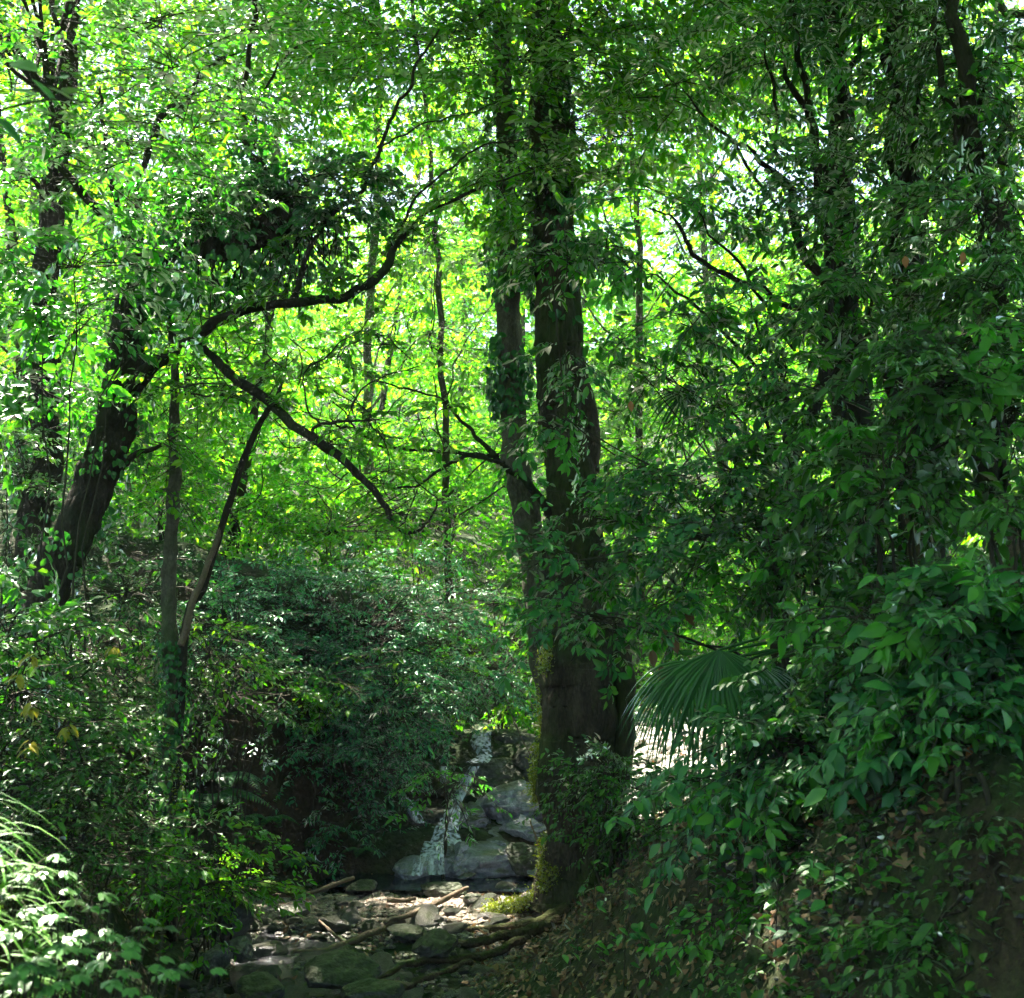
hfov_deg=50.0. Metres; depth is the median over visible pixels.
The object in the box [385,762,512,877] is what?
drooping bush
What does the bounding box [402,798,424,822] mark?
waterfall
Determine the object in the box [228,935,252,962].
stone
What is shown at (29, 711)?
yellow shoot
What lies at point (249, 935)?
stone
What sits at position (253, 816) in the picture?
fern
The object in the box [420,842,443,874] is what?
waterfall
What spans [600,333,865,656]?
broadleaf shrub
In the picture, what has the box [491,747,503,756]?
boulder
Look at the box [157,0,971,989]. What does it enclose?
twin trunk tree
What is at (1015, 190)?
leafy shoot
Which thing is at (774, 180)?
tall tree
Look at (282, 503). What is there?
understorey bush
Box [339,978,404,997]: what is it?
stone
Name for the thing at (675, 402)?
fan palm
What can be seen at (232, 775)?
fern
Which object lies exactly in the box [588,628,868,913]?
broadleaf shrub
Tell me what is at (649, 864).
seedling
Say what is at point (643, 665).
understorey bush
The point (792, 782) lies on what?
leafy shoot
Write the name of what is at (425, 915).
stone
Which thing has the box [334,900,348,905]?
stone
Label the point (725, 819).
seedling
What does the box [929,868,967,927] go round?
hanging root
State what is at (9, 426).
broadleaf tree
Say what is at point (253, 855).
bank bush
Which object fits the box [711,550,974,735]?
broadleaf shrub
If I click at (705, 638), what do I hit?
understorey bush
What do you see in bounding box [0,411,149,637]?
bank bush
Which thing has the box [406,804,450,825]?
boulder
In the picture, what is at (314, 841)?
fern
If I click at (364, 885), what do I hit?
stone
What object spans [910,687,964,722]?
leafy shoot
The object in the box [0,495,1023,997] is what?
ground cover
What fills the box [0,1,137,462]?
broadleaf tree
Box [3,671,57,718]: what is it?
yellow shoot
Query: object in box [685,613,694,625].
dead leaf
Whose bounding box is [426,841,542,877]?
boulder
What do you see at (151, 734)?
bank bush
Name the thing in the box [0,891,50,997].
grass
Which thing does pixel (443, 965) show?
stone
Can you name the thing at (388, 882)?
pool water
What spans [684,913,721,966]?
seedling
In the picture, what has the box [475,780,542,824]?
boulder
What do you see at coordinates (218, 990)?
gravel
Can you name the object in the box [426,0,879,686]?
broadleaf tree
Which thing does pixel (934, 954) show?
hanging root
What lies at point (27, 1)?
canopy tree
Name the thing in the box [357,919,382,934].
stone
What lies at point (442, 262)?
broadleaf tree
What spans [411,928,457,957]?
stone
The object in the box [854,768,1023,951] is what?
broadleaf shrub
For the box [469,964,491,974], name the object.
stone
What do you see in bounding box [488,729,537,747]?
boulder
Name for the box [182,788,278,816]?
fern
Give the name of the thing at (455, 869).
boulder
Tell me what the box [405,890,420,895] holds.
stone
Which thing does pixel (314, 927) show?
stone
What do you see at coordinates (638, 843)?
broadleaf shrub
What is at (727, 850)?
seedling
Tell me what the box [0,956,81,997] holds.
broad leaf weed
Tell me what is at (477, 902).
stone
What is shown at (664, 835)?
broadleaf shrub
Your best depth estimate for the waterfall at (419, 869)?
10.74 m
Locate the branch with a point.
(8, 127)
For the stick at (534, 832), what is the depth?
10.26 m
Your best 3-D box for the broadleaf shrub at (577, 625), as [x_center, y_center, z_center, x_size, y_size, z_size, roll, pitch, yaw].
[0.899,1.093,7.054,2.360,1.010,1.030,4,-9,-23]
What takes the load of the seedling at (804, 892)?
on the ground at (398, 846)
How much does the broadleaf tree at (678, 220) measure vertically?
23.383 m
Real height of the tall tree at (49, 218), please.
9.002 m
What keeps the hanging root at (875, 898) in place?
on the ground at (398, 846)
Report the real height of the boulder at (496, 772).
0.484 m
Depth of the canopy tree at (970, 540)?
12.80 m
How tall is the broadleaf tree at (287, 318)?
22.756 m
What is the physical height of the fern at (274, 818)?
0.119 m
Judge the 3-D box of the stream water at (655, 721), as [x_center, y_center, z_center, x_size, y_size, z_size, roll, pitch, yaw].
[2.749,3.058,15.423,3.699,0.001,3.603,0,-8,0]
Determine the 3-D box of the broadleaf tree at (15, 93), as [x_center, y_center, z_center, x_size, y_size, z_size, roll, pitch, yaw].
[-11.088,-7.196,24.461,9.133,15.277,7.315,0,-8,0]
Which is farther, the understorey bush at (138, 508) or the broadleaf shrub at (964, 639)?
the understorey bush at (138, 508)
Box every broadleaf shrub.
[469,229,837,665]
[478,590,761,709]
[489,406,862,703]
[518,733,675,897]
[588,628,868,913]
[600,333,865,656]
[603,757,697,868]
[637,866,768,997]
[652,367,958,692]
[654,830,673,884]
[705,857,838,997]
[707,802,821,945]
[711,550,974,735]
[743,330,1023,618]
[747,718,893,830]
[750,822,881,997]
[768,640,853,754]
[786,547,1023,830]
[802,783,894,875]
[807,762,996,996]
[815,875,971,997]
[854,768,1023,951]
[917,486,1023,595]
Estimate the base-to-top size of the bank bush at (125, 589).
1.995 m
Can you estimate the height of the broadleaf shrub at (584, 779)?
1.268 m
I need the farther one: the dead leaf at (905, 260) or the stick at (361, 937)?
the stick at (361, 937)
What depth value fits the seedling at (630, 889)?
6.44 m
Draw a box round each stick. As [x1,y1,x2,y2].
[238,887,308,896]
[291,876,354,899]
[293,920,405,952]
[318,920,343,941]
[379,979,413,986]
[383,886,468,924]
[387,897,415,902]
[499,677,529,753]
[529,820,540,852]
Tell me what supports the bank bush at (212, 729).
on the ground at (398, 846)
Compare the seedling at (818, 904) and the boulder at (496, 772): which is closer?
the seedling at (818, 904)
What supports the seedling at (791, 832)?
on the ground at (398, 846)
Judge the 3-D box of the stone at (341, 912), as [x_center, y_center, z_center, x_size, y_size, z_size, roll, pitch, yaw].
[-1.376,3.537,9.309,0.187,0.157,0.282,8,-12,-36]
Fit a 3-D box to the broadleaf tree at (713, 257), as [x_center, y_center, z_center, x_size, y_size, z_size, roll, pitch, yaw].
[5.677,-5.017,30.007,8.048,18.703,7.149,0,-8,0]
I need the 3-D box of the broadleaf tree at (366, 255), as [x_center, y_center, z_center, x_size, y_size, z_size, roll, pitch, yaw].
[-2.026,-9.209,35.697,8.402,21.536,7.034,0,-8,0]
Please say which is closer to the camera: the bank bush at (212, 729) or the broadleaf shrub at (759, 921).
the broadleaf shrub at (759, 921)
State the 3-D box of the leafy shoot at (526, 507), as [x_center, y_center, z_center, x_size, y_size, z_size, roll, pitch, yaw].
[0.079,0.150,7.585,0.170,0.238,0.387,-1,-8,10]
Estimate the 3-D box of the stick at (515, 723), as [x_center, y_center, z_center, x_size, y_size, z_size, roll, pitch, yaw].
[0.034,2.047,10.378,0.321,0.736,0.037,-3,-9,19]
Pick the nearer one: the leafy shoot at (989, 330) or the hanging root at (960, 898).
the hanging root at (960, 898)
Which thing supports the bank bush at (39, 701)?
on the ground at (398, 846)
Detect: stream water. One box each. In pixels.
[229,930,423,997]
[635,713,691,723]
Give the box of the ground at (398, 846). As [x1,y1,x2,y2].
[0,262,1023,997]
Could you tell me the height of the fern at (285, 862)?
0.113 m
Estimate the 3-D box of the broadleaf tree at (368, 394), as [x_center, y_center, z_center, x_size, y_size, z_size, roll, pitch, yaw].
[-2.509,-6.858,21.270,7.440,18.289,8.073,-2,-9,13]
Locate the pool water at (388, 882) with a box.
[317,873,533,891]
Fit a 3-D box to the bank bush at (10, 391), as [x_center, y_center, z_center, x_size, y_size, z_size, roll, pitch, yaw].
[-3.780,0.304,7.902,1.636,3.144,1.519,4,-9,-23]
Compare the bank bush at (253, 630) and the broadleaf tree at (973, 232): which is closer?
the bank bush at (253, 630)
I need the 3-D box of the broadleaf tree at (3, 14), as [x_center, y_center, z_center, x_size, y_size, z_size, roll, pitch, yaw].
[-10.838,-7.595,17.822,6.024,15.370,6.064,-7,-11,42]
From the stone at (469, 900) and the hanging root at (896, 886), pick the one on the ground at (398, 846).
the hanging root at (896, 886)
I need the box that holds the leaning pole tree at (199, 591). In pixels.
[167,326,355,941]
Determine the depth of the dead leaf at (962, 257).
5.42 m
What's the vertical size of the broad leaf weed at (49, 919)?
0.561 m
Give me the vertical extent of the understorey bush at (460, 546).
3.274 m
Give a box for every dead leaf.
[628,401,633,411]
[648,650,657,666]
[660,627,667,640]
[671,639,679,653]
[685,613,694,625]
[902,256,908,267]
[960,252,965,263]
[966,745,972,758]
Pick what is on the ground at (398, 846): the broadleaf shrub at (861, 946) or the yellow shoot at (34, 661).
the broadleaf shrub at (861, 946)
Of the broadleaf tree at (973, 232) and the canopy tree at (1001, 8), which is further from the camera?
the broadleaf tree at (973, 232)
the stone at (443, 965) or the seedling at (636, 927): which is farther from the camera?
the stone at (443, 965)
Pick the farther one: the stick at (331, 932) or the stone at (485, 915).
the stone at (485, 915)
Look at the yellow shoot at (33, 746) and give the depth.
5.47 m
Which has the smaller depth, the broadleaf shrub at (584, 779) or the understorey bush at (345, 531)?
the broadleaf shrub at (584, 779)
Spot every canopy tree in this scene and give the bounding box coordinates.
[24,0,87,7]
[567,0,1023,129]
[958,55,1023,548]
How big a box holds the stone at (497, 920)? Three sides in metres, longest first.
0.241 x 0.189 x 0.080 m
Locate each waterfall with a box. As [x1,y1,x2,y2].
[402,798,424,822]
[412,858,422,875]
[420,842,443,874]
[430,818,461,845]
[444,766,478,816]
[467,732,491,762]
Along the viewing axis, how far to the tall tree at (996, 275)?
6.70 m
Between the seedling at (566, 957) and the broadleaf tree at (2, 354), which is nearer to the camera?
the seedling at (566, 957)
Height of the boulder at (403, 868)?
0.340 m
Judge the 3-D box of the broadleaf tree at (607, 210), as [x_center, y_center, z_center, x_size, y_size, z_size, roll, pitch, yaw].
[3.495,-4.882,23.319,8.023,18.276,7.294,5,-10,-32]
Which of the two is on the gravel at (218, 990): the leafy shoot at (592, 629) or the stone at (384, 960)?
the stone at (384, 960)
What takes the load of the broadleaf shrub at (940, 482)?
on the ground at (398, 846)
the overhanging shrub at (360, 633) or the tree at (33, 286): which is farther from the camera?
the overhanging shrub at (360, 633)
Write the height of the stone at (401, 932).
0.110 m
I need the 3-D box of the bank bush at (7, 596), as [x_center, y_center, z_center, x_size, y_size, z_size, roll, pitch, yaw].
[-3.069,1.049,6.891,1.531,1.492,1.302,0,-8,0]
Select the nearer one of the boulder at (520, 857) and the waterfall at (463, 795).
the boulder at (520, 857)
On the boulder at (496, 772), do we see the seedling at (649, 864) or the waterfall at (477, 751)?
the waterfall at (477, 751)
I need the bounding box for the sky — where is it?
[0,0,1023,348]
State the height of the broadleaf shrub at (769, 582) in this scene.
2.588 m
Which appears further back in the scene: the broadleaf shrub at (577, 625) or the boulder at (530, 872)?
the boulder at (530, 872)
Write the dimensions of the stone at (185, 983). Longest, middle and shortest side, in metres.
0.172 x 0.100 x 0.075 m
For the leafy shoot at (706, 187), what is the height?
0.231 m
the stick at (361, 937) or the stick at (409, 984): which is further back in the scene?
the stick at (361, 937)
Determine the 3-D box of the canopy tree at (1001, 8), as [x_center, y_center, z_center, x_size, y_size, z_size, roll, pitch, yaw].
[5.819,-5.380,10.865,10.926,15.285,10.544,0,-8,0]
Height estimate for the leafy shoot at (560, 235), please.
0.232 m
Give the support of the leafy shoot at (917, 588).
attached to the broadleaf shrub at (964, 639)
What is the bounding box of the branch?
[0,40,104,148]
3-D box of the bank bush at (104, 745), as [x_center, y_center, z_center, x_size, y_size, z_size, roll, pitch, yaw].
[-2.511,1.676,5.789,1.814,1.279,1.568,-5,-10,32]
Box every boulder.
[392,855,429,879]
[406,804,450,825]
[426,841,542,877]
[429,743,447,758]
[434,772,472,798]
[446,841,469,877]
[454,802,490,827]
[455,804,490,826]
[457,872,476,879]
[462,757,532,790]
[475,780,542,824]
[484,823,510,845]
[485,821,496,831]
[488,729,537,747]
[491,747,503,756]
[499,814,545,841]
[505,842,538,877]
[511,744,536,778]
[516,806,542,819]
[527,868,536,875]
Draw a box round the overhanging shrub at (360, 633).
[180,540,539,880]
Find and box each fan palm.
[617,633,851,827]
[643,381,933,617]
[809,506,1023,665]
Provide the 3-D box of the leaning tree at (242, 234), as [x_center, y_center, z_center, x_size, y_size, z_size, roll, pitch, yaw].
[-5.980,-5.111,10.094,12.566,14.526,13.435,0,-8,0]
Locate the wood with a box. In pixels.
[0,135,1023,582]
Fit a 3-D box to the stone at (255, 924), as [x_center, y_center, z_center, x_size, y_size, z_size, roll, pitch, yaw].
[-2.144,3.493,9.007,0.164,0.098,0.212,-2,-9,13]
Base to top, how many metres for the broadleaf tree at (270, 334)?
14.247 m
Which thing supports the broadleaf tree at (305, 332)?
on the ground at (398, 846)
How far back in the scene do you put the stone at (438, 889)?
10.19 m
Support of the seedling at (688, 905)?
on the ground at (398, 846)
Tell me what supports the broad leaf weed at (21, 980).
on the ground at (398, 846)
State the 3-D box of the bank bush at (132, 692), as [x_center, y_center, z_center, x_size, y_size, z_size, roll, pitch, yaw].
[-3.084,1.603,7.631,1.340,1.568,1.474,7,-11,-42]
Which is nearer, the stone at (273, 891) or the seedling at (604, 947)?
the seedling at (604, 947)
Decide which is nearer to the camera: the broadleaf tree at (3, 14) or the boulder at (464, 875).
the boulder at (464, 875)
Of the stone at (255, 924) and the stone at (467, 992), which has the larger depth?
the stone at (255, 924)
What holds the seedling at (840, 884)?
on the ground at (398, 846)
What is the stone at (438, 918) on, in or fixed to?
on the gravel at (462, 915)
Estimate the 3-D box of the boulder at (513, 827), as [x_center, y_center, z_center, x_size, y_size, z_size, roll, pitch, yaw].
[0.207,3.478,11.543,0.703,0.331,0.553,0,-8,0]
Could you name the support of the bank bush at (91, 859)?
on the ground at (398, 846)
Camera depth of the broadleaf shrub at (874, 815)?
4.56 m
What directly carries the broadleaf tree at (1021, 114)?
on the ground at (398, 846)
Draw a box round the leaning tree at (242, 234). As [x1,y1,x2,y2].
[0,0,547,721]
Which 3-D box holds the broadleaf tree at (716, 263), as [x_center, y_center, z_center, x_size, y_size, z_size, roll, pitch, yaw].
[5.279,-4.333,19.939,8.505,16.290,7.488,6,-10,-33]
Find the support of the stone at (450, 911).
on the gravel at (462, 915)
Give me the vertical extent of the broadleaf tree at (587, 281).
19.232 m
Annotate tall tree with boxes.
[0,0,145,637]
[654,0,1023,682]
[737,0,1023,572]
[789,0,1023,536]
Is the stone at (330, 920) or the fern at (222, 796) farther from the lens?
the fern at (222, 796)
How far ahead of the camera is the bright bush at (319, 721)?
11.40 m
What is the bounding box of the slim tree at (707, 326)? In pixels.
[531,0,981,683]
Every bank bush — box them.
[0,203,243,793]
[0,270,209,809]
[0,335,119,495]
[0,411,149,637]
[0,553,132,781]
[0,595,177,860]
[0,621,178,836]
[0,664,178,841]
[0,703,212,925]
[0,766,260,997]
[7,712,186,898]
[16,542,226,770]
[104,852,317,989]
[111,607,284,922]
[125,635,338,892]
[135,567,315,715]
[137,795,328,979]
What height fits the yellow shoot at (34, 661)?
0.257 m
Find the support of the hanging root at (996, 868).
on the ground at (398, 846)
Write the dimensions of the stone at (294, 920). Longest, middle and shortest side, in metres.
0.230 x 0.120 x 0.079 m
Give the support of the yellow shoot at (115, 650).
attached to the bank bush at (39, 701)
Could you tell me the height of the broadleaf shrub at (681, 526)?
2.226 m
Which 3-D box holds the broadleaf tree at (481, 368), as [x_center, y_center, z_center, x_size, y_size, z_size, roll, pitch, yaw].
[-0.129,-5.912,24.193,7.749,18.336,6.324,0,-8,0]
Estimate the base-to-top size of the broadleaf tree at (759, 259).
23.367 m
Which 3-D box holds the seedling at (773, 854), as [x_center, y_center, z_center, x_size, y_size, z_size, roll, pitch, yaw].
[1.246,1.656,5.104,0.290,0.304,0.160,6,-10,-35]
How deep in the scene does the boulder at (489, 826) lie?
11.57 m
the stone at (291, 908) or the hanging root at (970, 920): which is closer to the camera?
the hanging root at (970, 920)
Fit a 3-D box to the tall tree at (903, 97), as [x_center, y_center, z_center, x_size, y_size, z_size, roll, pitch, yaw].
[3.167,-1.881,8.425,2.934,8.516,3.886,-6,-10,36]
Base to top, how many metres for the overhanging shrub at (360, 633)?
3.708 m
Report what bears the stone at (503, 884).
on the ground at (398, 846)
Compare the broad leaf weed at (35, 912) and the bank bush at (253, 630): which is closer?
the broad leaf weed at (35, 912)
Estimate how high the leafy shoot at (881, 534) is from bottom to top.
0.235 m
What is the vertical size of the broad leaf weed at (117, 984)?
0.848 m
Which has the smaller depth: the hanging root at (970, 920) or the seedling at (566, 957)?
the hanging root at (970, 920)
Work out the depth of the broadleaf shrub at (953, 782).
3.94 m
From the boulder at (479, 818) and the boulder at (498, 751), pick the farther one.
the boulder at (498, 751)
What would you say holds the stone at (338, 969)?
on the ground at (398, 846)
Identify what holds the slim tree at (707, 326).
on the ground at (398, 846)
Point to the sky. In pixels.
(527, 326)
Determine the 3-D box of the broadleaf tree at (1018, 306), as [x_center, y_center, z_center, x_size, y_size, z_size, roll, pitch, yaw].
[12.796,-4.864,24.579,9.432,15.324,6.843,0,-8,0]
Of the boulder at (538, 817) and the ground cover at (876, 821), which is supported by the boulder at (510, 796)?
the boulder at (538, 817)
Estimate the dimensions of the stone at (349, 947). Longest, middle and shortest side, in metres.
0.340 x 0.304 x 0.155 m
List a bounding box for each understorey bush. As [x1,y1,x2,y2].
[63,388,286,564]
[126,412,375,575]
[199,455,461,598]
[254,423,521,608]
[406,611,540,737]
[409,514,531,726]
[608,553,768,679]
[632,654,695,709]
[654,534,822,689]
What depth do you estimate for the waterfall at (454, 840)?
11.34 m
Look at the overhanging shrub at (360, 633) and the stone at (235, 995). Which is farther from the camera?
the overhanging shrub at (360, 633)
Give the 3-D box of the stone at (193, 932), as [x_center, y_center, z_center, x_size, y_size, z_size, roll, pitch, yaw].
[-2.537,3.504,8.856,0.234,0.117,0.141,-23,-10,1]
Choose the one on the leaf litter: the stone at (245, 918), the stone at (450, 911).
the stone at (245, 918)
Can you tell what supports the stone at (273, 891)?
on the ground at (398, 846)
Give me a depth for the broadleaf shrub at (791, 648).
6.19 m
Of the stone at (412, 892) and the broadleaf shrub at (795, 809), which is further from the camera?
the stone at (412, 892)
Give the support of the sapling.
on the ground at (398, 846)
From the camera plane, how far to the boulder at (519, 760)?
12.38 m
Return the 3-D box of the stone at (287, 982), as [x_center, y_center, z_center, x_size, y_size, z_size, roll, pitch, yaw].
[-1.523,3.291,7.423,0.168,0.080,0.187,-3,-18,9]
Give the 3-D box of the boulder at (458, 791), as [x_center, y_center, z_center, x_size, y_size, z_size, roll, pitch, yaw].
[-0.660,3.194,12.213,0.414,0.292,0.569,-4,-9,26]
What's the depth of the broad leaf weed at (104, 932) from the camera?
2.80 m
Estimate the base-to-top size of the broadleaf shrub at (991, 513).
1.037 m
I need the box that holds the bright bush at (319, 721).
[236,634,430,827]
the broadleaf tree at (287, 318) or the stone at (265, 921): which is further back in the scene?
the broadleaf tree at (287, 318)
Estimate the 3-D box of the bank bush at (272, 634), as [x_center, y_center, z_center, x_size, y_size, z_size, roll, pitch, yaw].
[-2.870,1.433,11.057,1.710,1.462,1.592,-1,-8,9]
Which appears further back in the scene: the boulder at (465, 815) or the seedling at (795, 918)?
the boulder at (465, 815)
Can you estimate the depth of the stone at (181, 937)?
8.59 m
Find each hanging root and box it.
[871,881,933,963]
[891,875,939,940]
[915,916,930,958]
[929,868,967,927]
[931,951,964,989]
[939,878,996,976]
[948,914,1000,984]
[990,863,1016,948]
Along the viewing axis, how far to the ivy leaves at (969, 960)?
4.20 m
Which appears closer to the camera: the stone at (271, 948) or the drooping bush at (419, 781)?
the stone at (271, 948)
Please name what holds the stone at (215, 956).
on the ground at (398, 846)
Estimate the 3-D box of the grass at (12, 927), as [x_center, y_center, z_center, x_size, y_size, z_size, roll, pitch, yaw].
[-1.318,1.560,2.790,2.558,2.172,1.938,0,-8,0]
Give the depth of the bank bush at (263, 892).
7.50 m
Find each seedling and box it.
[558,930,583,963]
[576,883,608,936]
[586,851,618,897]
[587,935,615,964]
[606,872,638,920]
[609,921,643,989]
[627,894,657,959]
[644,840,664,885]
[669,899,693,929]
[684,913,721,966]
[693,836,722,897]
[704,861,749,919]
[713,816,730,843]
[715,819,767,871]
[754,883,807,964]
[756,823,803,879]
[767,806,802,851]
[780,845,832,900]
[800,860,850,940]
[827,833,891,895]
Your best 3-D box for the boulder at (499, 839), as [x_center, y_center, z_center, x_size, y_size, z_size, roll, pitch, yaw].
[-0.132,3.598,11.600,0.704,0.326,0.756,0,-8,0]
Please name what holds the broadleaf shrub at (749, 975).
on the ground at (398, 846)
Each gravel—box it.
[184,878,533,997]
[252,890,541,925]
[626,714,772,833]
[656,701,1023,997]
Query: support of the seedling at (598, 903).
on the ground at (398, 846)
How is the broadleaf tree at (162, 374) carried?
on the ground at (398, 846)
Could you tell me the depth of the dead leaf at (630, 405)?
6.75 m
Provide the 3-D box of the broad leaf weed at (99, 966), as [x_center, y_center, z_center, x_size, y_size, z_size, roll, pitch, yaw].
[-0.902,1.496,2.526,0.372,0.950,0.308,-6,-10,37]
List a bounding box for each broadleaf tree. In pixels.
[0,0,192,458]
[0,0,330,509]
[0,0,405,534]
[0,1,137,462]
[0,2,21,309]
[0,3,101,366]
[6,0,470,553]
[8,0,329,535]
[162,0,355,458]
[166,0,579,593]
[201,0,535,574]
[272,0,730,613]
[316,0,536,536]
[331,1,680,566]
[409,0,707,525]
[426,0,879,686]
[523,3,882,649]
[527,6,709,553]
[588,7,839,644]
[640,0,1023,649]
[721,35,896,513]
[729,3,1023,559]
[737,4,1023,596]
[744,0,1023,565]
[916,0,1023,480]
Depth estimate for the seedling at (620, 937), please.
5.72 m
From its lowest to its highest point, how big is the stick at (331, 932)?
0.097 m
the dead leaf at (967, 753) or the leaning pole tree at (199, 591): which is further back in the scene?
the leaning pole tree at (199, 591)
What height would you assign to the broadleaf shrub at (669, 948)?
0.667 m
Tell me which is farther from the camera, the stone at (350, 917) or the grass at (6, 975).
the stone at (350, 917)
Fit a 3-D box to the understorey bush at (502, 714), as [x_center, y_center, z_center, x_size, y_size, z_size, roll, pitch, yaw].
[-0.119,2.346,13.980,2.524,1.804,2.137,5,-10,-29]
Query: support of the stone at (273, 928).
on the ground at (398, 846)
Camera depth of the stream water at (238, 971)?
7.75 m
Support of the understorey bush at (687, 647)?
on the ground at (398, 846)
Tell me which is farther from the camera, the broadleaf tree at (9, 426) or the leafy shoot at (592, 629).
the broadleaf tree at (9, 426)
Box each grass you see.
[0,772,123,997]
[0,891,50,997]
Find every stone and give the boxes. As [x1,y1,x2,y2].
[172,976,196,988]
[177,933,186,940]
[191,927,209,937]
[197,944,232,977]
[211,897,253,940]
[226,993,241,997]
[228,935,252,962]
[236,971,285,997]
[245,932,252,939]
[249,920,263,930]
[252,940,288,957]
[252,964,281,976]
[256,918,268,925]
[257,880,277,893]
[260,925,276,931]
[278,904,310,916]
[281,977,294,981]
[281,979,294,985]
[283,885,306,895]
[284,918,302,925]
[304,949,381,988]
[305,924,320,931]
[307,932,327,940]
[318,914,349,931]
[327,918,350,932]
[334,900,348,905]
[335,944,368,954]
[336,906,358,915]
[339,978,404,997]
[341,911,361,924]
[345,879,377,892]
[348,900,365,908]
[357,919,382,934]
[371,951,394,971]
[386,923,426,941]
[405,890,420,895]
[405,903,438,927]
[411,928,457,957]
[420,881,466,897]
[434,914,443,921]
[438,963,452,968]
[441,922,468,934]
[443,907,460,916]
[456,967,469,974]
[459,987,479,997]
[462,896,476,904]
[465,893,482,897]
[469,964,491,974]
[470,893,496,908]
[477,912,506,919]
[482,916,510,925]
[492,881,514,893]
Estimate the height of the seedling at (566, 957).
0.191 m
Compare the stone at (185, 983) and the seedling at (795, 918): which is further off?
the stone at (185, 983)
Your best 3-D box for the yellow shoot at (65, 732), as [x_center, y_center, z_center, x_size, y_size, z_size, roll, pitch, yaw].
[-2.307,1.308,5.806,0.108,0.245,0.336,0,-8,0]
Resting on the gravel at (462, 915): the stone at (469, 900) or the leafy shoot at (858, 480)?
the stone at (469, 900)
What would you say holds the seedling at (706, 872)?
on the ground at (398, 846)
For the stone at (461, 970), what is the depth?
7.73 m
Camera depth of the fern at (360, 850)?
11.21 m
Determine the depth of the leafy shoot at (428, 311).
6.23 m
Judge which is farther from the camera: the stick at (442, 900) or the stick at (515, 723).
the stick at (515, 723)
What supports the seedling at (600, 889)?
on the ground at (398, 846)
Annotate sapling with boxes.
[81,294,263,940]
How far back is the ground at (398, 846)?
8.21 m
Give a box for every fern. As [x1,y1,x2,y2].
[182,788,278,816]
[186,771,264,794]
[228,814,272,831]
[260,814,297,826]
[282,856,320,869]
[304,836,342,849]
[339,847,381,856]
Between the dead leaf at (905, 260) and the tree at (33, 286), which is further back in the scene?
the tree at (33, 286)
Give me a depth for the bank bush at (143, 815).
6.76 m
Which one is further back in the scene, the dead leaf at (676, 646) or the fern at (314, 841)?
the fern at (314, 841)
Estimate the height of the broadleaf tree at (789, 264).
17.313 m
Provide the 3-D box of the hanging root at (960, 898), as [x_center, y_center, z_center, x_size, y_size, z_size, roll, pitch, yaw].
[1.493,1.405,3.639,0.107,0.232,0.386,-1,-8,9]
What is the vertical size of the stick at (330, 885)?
0.090 m
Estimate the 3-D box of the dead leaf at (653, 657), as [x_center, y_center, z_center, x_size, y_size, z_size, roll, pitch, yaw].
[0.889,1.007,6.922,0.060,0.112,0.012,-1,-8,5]
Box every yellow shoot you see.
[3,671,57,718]
[13,702,38,746]
[15,652,64,700]
[16,740,52,780]
[57,724,83,763]
[104,647,141,683]
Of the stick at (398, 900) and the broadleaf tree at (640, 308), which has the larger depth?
the broadleaf tree at (640, 308)
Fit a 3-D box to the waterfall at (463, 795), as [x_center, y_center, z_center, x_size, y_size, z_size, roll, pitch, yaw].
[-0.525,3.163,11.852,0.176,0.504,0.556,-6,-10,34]
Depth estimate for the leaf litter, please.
6.27 m
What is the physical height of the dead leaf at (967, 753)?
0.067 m
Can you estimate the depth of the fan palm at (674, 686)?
5.72 m
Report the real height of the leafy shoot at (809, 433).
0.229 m
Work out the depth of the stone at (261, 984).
6.57 m
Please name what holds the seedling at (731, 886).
on the ground at (398, 846)
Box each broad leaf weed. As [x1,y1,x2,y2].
[0,848,77,925]
[0,892,165,997]
[0,932,146,997]
[0,948,188,997]
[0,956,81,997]
[27,901,169,997]
[62,925,227,997]
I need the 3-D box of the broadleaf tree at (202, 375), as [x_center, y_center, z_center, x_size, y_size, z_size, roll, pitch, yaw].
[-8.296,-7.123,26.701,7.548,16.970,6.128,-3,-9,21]
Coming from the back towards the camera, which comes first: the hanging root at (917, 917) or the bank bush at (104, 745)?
the bank bush at (104, 745)
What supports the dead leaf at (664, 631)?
hanging from the broadleaf shrub at (577, 625)
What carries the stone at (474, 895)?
on the gravel at (462, 915)
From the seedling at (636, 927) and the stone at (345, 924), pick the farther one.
the stone at (345, 924)
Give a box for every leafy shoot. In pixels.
[388,307,434,360]
[510,501,534,536]
[553,229,575,276]
[571,621,604,660]
[689,183,720,231]
[767,769,794,798]
[787,428,815,468]
[816,525,883,574]
[834,477,877,526]
[841,578,923,637]
[850,358,875,404]
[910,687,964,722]
[941,322,997,381]
[974,183,1023,243]
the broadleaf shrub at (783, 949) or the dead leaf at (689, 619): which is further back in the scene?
the dead leaf at (689, 619)
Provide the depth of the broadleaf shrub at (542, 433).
8.01 m
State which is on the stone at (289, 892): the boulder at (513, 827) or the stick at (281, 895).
the stick at (281, 895)
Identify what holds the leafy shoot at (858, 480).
attached to the broadleaf shrub at (940, 482)
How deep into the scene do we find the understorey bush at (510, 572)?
14.82 m
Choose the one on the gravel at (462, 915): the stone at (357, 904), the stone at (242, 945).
the stone at (357, 904)
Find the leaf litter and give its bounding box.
[0,652,990,997]
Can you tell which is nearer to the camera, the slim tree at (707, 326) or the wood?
the slim tree at (707, 326)
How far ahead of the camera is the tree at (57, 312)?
7.84 m
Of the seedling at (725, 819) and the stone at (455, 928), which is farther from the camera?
the stone at (455, 928)
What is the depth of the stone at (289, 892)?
9.06 m
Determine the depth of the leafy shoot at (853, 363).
6.42 m

